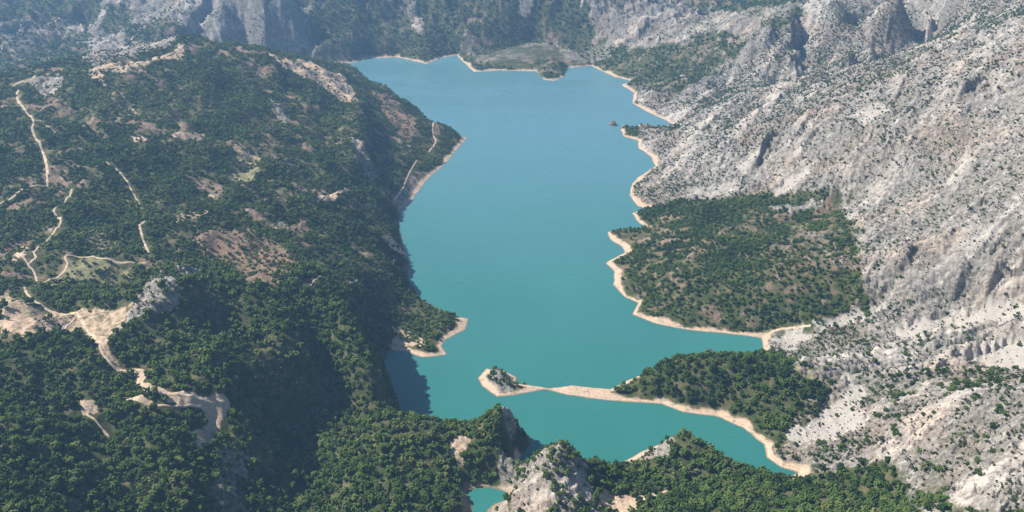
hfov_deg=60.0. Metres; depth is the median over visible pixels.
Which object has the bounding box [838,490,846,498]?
tree
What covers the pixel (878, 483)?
tree
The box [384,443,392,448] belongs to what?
tree
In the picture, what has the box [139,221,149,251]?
dirt track
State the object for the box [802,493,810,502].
tree
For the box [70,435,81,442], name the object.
tree
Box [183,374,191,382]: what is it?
tree
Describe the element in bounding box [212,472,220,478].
tree
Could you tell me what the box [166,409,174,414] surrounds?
tree
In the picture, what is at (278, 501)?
tree
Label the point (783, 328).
dirt track
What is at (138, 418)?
tree
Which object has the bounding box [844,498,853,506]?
tree
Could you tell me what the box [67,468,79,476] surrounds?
tree
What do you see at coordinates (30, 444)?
tree
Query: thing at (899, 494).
tree
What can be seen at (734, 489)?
tree
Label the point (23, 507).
tree
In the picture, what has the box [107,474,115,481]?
tree
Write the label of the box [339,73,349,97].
dirt track
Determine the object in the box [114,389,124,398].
tree
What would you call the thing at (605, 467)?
tree
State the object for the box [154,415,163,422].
tree
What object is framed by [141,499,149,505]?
tree
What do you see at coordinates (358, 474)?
tree
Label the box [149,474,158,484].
tree
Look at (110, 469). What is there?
tree
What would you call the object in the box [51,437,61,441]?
tree
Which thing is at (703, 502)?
tree
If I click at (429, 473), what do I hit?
tree
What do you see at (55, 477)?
tree
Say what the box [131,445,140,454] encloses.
tree
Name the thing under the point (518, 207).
lake water
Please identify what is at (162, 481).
tree
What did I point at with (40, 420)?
tree
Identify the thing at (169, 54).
dirt track
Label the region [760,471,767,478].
tree
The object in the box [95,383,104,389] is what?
tree
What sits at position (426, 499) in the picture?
tree
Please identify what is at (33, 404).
tree
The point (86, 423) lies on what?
tree
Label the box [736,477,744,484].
tree
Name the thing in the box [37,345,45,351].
tree
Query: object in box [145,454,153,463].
tree
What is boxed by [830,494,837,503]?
tree
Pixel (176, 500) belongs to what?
tree
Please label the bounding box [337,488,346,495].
tree
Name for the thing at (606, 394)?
shore
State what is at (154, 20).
dirt track
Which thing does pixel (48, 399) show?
tree
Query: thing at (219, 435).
tree
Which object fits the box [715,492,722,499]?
tree
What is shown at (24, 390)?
tree
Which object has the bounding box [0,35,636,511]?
wooded hill
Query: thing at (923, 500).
tree
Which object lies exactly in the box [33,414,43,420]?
tree
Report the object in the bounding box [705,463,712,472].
tree
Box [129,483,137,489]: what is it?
tree
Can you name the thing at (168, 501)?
tree
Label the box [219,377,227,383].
tree
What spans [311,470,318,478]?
tree
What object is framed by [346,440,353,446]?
tree
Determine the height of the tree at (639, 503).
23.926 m
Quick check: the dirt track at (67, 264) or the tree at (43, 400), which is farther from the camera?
the dirt track at (67, 264)
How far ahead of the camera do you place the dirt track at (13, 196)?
2120.13 m
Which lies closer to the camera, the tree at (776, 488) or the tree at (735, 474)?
the tree at (776, 488)
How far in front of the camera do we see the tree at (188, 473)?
1301.53 m
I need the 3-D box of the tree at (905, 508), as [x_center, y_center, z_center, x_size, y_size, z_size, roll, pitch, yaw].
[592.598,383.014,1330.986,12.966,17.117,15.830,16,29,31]
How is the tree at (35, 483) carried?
on the wooded hill
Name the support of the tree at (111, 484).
on the wooded hill
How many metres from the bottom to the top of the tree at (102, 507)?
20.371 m
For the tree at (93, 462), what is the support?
on the wooded hill
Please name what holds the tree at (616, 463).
on the foreground ridge
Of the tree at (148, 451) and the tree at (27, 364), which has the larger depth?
the tree at (27, 364)
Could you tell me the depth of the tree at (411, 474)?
1483.68 m
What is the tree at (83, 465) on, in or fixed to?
on the wooded hill
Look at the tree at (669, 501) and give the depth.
1424.65 m
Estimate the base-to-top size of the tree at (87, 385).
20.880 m
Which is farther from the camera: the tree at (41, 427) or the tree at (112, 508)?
the tree at (41, 427)
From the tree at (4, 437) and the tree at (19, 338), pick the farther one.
the tree at (19, 338)
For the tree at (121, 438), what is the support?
on the wooded hill
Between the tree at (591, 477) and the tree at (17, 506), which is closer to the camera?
the tree at (17, 506)
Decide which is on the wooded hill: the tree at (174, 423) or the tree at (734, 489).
the tree at (174, 423)
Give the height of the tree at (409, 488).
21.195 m
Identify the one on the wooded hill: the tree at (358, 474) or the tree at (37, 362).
the tree at (37, 362)
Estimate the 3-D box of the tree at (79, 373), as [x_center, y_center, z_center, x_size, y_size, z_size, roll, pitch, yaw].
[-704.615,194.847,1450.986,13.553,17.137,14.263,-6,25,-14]
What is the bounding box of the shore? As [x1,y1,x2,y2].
[345,54,810,511]
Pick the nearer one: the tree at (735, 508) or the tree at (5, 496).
the tree at (5, 496)
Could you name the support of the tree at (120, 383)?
on the wooded hill
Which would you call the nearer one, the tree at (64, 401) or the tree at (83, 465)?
the tree at (83, 465)
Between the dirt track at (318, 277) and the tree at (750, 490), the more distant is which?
the dirt track at (318, 277)
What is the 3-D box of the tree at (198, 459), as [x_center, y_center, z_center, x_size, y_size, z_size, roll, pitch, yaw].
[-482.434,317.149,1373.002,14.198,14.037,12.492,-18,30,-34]
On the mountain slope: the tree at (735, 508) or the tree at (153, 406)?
the tree at (735, 508)
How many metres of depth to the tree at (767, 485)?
1465.74 m
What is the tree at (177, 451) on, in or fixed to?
on the wooded hill
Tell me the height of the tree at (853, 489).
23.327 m
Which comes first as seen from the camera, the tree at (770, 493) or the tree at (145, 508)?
the tree at (145, 508)
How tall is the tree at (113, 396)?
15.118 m
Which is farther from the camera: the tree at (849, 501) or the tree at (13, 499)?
the tree at (849, 501)
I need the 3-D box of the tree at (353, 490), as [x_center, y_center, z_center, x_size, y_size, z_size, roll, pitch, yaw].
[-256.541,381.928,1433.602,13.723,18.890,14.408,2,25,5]
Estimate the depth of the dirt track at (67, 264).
1868.32 m
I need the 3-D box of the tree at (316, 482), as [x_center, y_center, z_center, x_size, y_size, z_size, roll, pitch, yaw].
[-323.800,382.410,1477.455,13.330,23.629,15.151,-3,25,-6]
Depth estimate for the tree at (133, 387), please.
1446.64 m
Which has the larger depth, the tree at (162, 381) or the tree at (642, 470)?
the tree at (642, 470)
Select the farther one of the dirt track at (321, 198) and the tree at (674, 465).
the dirt track at (321, 198)
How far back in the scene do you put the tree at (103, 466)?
1301.75 m
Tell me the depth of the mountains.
4689.99 m
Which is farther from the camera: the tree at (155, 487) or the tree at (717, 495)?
the tree at (717, 495)
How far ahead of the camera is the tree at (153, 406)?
1407.64 m
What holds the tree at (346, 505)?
on the foreground ridge
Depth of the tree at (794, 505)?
1390.43 m
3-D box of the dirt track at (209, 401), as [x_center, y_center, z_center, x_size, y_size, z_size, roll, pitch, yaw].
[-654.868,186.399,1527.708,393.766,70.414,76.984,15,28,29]
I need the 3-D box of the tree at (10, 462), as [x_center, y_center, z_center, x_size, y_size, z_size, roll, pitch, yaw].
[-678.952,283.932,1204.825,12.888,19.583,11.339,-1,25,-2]
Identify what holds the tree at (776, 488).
on the mountain slope
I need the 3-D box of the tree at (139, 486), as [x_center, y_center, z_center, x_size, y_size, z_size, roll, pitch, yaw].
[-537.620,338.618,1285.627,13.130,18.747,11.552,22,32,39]
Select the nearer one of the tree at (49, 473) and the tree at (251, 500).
the tree at (49, 473)
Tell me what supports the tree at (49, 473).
on the wooded hill
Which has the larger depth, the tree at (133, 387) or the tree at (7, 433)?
the tree at (133, 387)
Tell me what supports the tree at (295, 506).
on the wooded hill
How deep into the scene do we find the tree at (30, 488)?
1174.89 m
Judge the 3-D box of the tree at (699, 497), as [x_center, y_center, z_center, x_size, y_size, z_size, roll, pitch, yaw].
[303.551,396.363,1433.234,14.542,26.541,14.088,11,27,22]
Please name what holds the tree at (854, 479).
on the mountain slope
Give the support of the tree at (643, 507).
on the foreground ridge
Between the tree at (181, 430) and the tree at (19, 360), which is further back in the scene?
the tree at (19, 360)
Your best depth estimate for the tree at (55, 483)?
1195.04 m
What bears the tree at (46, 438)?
on the wooded hill
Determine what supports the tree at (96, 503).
on the wooded hill
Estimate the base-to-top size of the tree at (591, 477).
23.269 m
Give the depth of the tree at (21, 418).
1301.93 m
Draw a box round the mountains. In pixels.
[0,0,945,77]
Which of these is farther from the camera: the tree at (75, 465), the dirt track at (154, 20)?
the dirt track at (154, 20)
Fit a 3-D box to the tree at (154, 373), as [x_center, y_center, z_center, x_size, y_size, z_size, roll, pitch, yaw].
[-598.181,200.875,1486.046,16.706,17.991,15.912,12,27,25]
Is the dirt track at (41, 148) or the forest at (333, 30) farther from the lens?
the forest at (333, 30)
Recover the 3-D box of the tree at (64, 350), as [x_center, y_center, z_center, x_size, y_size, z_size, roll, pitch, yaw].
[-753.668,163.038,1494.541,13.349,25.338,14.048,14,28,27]
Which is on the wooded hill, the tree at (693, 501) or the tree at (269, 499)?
the tree at (269, 499)
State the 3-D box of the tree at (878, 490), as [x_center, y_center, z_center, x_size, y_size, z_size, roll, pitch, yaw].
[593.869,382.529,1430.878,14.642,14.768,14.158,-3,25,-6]
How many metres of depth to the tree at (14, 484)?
1162.77 m
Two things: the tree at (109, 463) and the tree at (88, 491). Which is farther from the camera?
the tree at (109, 463)
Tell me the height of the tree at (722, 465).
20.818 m
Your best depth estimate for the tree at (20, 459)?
1211.43 m
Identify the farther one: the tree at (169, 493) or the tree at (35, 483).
the tree at (169, 493)
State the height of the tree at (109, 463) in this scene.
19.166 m
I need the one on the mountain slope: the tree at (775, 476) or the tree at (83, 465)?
the tree at (775, 476)
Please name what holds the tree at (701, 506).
on the mountain slope
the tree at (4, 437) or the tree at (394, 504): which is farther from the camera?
the tree at (394, 504)
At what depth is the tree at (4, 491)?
1145.61 m
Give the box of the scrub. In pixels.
[30,0,1023,511]
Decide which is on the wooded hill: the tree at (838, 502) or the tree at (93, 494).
the tree at (93, 494)
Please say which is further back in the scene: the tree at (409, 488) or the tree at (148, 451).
the tree at (409, 488)
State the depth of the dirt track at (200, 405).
1435.04 m
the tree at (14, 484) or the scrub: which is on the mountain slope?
the scrub
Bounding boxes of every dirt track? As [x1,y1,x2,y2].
[0,17,82,52]
[0,185,41,203]
[13,44,184,85]
[16,90,48,186]
[21,287,78,337]
[27,189,72,280]
[44,255,148,282]
[77,314,228,405]
[80,409,109,436]
[106,161,139,203]
[126,398,203,407]
[130,0,178,39]
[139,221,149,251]
[311,276,357,285]
[317,188,346,201]
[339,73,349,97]
[394,160,417,200]
[429,122,436,152]
[763,324,810,337]
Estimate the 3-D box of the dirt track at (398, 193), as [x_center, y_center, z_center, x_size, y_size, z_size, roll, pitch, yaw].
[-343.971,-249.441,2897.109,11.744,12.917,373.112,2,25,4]
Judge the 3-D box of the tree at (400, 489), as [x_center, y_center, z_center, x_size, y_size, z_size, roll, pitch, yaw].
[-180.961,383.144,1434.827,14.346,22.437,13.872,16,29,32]
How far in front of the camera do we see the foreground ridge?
1501.24 m
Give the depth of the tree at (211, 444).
1404.19 m
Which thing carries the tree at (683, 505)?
on the mountain slope
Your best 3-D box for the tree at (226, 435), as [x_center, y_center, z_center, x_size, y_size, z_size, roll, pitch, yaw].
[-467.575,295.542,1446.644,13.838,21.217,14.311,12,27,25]
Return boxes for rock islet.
[609,121,616,125]
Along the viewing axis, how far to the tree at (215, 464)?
1379.00 m
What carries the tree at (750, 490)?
on the mountain slope
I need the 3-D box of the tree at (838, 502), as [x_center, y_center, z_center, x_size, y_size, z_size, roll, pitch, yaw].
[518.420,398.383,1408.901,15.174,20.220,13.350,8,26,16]
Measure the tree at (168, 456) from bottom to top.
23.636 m
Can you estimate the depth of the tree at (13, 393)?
1389.86 m
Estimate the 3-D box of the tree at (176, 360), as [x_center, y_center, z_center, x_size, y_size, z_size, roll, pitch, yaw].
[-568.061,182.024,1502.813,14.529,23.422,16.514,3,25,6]
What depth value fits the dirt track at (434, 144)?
3293.27 m
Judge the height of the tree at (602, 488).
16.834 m
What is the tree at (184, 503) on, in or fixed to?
on the wooded hill
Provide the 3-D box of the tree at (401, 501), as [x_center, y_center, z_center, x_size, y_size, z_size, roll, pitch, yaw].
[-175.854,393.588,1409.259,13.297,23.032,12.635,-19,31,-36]
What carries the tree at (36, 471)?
on the wooded hill
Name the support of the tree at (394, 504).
on the foreground ridge
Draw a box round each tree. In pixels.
[0,431,11,435]
[0,435,11,439]
[0,489,9,497]
[1,492,10,501]
[4,477,13,485]
[4,502,13,510]
[5,497,16,503]
[6,458,16,466]
[8,426,15,433]
[9,344,20,351]
[9,390,17,397]
[9,434,20,443]
[9,480,19,488]
[10,445,21,456]
[12,502,20,509]
[13,335,22,341]
[15,362,24,371]
[15,414,25,423]
[16,456,24,464]
[17,357,25,363]
[20,502,28,510]
[21,385,29,393]
[23,360,31,369]
[25,440,35,448]
[25,453,32,461]
[25,485,34,492]
[26,336,33,342]
[27,458,35,467]
[28,401,37,406]
[28,495,37,500]
[29,461,39,470]
[31,478,38,487]
[32,429,41,437]
[33,358,42,366]
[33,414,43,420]
[33,468,42,475]
[34,417,45,424]
[35,424,44,431]
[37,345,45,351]
[38,464,47,472]
[40,395,48,404]
[41,435,53,443]
[44,469,54,478]
[45,394,53,402]
[47,412,57,418]
[48,347,56,356]
[48,391,59,400]
[49,474,60,481]
[50,451,61,463]
[50,479,59,490]
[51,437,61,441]
[53,357,61,363]
[54,421,62,428]
[58,467,67,475]
[59,346,68,355]
[61,396,70,405]
[61,499,68,507]
[65,456,74,465]
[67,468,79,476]
[69,475,78,485]
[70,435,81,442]
[70,440,80,448]
[70,463,80,469]
[76,348,84,354]
[76,369,84,376]
[76,477,83,485]
[79,461,87,468]
[80,420,87,429]
[81,497,90,505]
[83,381,91,388]
[83,447,89,454]
[85,488,97,496]
[86,490,98,499]
[88,458,99,467]
[90,477,99,486]
[91,499,101,508]
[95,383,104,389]
[95,502,105,511]
[99,463,107,469]
[99,478,108,486]
[102,459,111,465]
[105,466,113,472]
[106,505,117,511]
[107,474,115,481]
[108,480,118,487]
[110,393,119,400]
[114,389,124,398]
[114,451,122,457]
[117,434,124,442]
[118,379,125,386]
[124,402,134,410]
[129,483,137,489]
[131,384,140,390]
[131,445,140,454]
[134,414,142,423]
[136,483,144,490]
[138,504,149,511]
[141,476,148,483]
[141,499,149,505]
[144,447,153,454]
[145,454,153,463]
[149,402,157,411]
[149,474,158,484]
[150,370,159,377]
[151,483,160,490]
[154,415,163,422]
[157,379,166,385]
[158,478,166,485]
[160,457,168,466]
[160,502,167,511]
[163,452,173,461]
[164,490,172,497]
[165,378,171,385]
[165,498,173,505]
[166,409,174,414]
[170,420,178,427]
[170,426,179,434]
[171,356,179,365]
[171,472,180,479]
[171,496,180,505]
[173,373,181,380]
[174,447,181,455]
[175,457,184,465]
[176,426,184,434]
[178,499,188,508]
[182,471,192,475]
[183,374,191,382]
[184,451,192,459]
[185,409,193,417]
[185,474,193,483]
[188,461,197,469]
[191,494,200,501]
[195,456,204,462]
[206,440,214,447]
[209,461,217,468]
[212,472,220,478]
[214,431,221,439]
[214,453,222,462]
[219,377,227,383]
[221,431,229,438]
[247,496,255,504]
[255,480,262,487]
[266,496,273,503]
[275,497,282,505]
[291,469,299,478]
[292,503,299,510]
[297,499,304,506]
[298,469,306,478]
[303,475,310,481]
[306,466,313,472]
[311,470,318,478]
[313,479,320,487]
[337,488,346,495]
[342,502,350,510]
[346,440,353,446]
[349,487,357,493]
[354,471,363,477]
[365,491,372,497]
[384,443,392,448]
[390,499,399,508]
[394,480,401,486]
[396,486,403,493]
[398,497,404,503]
[403,465,411,472]
[406,470,414,479]
[406,484,413,491]
[416,480,424,489]
[422,494,430,503]
[425,469,433,478]
[442,502,451,510]
[587,474,594,482]
[597,484,604,491]
[599,463,607,470]
[605,479,612,487]
[613,459,621,468]
[616,469,621,477]
[621,481,628,490]
[636,500,644,507]
[637,468,644,473]
[640,504,648,511]
[657,506,666,511]
[663,498,673,504]
[671,461,679,468]
[676,491,684,498]
[679,502,688,509]
[680,467,688,476]
[689,497,697,505]
[696,494,704,500]
[696,504,704,509]
[700,499,707,507]
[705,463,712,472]
[705,478,713,485]
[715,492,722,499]
[720,460,726,468]
[730,505,739,511]
[732,486,739,494]
[733,471,742,480]
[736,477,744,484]
[746,487,753,495]
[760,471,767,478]
[763,482,771,490]
[767,490,775,498]
[771,486,779,494]
[772,472,779,479]
[790,502,797,508]
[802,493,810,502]
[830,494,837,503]
[834,500,843,506]
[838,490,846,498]
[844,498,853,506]
[849,485,858,493]
[851,476,859,483]
[870,491,877,496]
[874,479,882,486]
[876,488,884,494]
[880,495,889,503]
[882,480,891,488]
[887,499,896,507]
[894,490,902,497]
[903,506,911,511]
[920,495,928,505]
[935,494,945,501]
[945,501,953,509]
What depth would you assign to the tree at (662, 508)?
1406.73 m
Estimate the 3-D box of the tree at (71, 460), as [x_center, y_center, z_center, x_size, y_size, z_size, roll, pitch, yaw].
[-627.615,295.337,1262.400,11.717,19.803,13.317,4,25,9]
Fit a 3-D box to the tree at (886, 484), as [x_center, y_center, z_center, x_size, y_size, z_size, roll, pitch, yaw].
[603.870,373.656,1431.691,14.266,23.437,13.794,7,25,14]
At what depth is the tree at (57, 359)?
1471.07 m
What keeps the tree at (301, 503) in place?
on the wooded hill
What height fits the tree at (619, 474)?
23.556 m
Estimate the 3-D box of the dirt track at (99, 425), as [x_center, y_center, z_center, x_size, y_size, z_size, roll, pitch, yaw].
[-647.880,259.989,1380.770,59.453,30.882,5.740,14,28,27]
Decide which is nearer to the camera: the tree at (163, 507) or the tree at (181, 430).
the tree at (163, 507)
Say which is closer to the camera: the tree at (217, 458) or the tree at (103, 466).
the tree at (103, 466)
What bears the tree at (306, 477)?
on the wooded hill
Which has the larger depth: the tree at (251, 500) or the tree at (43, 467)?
the tree at (251, 500)
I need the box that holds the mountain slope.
[563,0,1023,511]
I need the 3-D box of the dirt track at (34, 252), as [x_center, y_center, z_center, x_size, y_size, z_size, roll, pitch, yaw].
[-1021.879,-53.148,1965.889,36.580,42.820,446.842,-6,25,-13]
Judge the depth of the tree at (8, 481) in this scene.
1164.69 m
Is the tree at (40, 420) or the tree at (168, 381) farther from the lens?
the tree at (168, 381)
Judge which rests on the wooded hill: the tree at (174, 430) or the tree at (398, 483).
the tree at (174, 430)
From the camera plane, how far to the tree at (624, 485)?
1468.08 m
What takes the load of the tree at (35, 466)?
on the wooded hill
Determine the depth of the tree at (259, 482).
1419.45 m
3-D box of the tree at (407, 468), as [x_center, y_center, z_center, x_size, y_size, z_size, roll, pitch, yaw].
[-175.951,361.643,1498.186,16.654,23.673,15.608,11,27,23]
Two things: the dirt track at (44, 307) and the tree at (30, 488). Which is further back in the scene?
the dirt track at (44, 307)
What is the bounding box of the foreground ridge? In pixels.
[326,384,667,511]
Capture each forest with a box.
[0,0,946,74]
[0,0,1023,511]
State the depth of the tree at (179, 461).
1331.98 m
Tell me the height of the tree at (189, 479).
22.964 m
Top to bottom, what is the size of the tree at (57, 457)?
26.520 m
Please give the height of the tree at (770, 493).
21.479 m
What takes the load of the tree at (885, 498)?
on the mountain slope
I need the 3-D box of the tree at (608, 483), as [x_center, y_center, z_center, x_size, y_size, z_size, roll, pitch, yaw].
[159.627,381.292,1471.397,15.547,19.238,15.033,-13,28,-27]
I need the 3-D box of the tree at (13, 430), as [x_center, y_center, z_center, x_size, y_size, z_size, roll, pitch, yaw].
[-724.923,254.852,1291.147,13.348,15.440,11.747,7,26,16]
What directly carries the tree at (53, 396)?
on the wooded hill
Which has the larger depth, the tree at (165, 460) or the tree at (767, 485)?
the tree at (767, 485)
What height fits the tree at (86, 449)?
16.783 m
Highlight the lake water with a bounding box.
[341,55,795,511]
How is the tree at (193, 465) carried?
on the wooded hill
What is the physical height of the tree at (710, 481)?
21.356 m
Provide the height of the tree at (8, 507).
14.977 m
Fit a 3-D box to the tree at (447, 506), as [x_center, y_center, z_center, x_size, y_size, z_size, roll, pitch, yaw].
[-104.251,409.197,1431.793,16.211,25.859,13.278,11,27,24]
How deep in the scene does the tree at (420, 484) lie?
1460.62 m
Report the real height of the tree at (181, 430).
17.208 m
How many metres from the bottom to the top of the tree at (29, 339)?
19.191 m
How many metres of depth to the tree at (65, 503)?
1181.52 m
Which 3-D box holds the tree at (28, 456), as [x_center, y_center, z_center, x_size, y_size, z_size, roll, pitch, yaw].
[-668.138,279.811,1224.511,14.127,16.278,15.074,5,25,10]
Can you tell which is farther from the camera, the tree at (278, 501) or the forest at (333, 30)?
the forest at (333, 30)
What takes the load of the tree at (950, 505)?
on the mountain slope
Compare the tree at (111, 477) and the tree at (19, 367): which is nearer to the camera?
the tree at (111, 477)
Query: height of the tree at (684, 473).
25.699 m
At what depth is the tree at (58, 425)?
1325.62 m
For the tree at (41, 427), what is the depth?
1303.17 m
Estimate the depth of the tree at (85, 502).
1210.37 m
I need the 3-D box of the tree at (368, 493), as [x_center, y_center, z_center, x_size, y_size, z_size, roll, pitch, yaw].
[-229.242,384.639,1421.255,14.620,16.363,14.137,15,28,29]
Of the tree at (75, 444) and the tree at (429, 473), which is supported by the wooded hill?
the tree at (75, 444)
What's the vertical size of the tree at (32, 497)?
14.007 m
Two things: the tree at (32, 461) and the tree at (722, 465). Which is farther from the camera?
the tree at (722, 465)
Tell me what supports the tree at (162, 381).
on the wooded hill
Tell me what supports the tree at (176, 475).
on the wooded hill
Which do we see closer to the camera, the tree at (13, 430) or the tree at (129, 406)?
the tree at (13, 430)
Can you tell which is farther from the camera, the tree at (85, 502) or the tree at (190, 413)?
the tree at (190, 413)
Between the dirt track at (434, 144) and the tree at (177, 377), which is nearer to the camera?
the tree at (177, 377)
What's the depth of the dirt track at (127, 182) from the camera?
2207.90 m
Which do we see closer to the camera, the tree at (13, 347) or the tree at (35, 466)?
the tree at (35, 466)
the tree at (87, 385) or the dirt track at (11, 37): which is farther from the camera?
the dirt track at (11, 37)
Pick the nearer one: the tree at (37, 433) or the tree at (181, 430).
the tree at (37, 433)
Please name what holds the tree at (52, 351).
on the wooded hill
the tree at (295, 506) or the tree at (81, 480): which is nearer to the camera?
the tree at (81, 480)
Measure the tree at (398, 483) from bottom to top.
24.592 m
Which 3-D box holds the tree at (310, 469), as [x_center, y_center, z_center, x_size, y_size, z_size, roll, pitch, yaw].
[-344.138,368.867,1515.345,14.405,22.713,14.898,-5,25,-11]
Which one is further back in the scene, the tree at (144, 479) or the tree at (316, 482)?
the tree at (316, 482)
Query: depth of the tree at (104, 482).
1262.73 m
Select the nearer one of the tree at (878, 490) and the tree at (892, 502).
the tree at (892, 502)
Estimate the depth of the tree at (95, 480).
1255.74 m
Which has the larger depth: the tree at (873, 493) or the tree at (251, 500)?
the tree at (873, 493)
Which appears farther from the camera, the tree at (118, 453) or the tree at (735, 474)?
the tree at (735, 474)
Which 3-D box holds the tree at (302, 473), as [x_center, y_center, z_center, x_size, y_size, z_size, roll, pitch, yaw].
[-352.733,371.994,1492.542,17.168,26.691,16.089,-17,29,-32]
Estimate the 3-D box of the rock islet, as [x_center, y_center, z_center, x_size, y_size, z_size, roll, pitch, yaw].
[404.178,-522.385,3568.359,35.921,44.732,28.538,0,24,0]
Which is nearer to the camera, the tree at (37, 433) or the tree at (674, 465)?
the tree at (37, 433)
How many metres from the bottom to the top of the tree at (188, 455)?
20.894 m
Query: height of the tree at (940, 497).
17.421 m
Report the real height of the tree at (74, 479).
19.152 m
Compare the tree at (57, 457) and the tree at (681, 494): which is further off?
the tree at (681, 494)
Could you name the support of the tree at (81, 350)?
on the wooded hill
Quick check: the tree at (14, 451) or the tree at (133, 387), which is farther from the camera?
the tree at (133, 387)
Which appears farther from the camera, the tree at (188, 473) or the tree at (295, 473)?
the tree at (295, 473)
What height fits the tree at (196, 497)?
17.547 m
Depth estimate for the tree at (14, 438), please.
1228.83 m
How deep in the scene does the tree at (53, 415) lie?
1347.47 m
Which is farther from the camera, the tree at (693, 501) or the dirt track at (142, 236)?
the dirt track at (142, 236)
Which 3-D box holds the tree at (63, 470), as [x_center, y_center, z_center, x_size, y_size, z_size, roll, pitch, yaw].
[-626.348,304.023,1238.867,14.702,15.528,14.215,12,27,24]

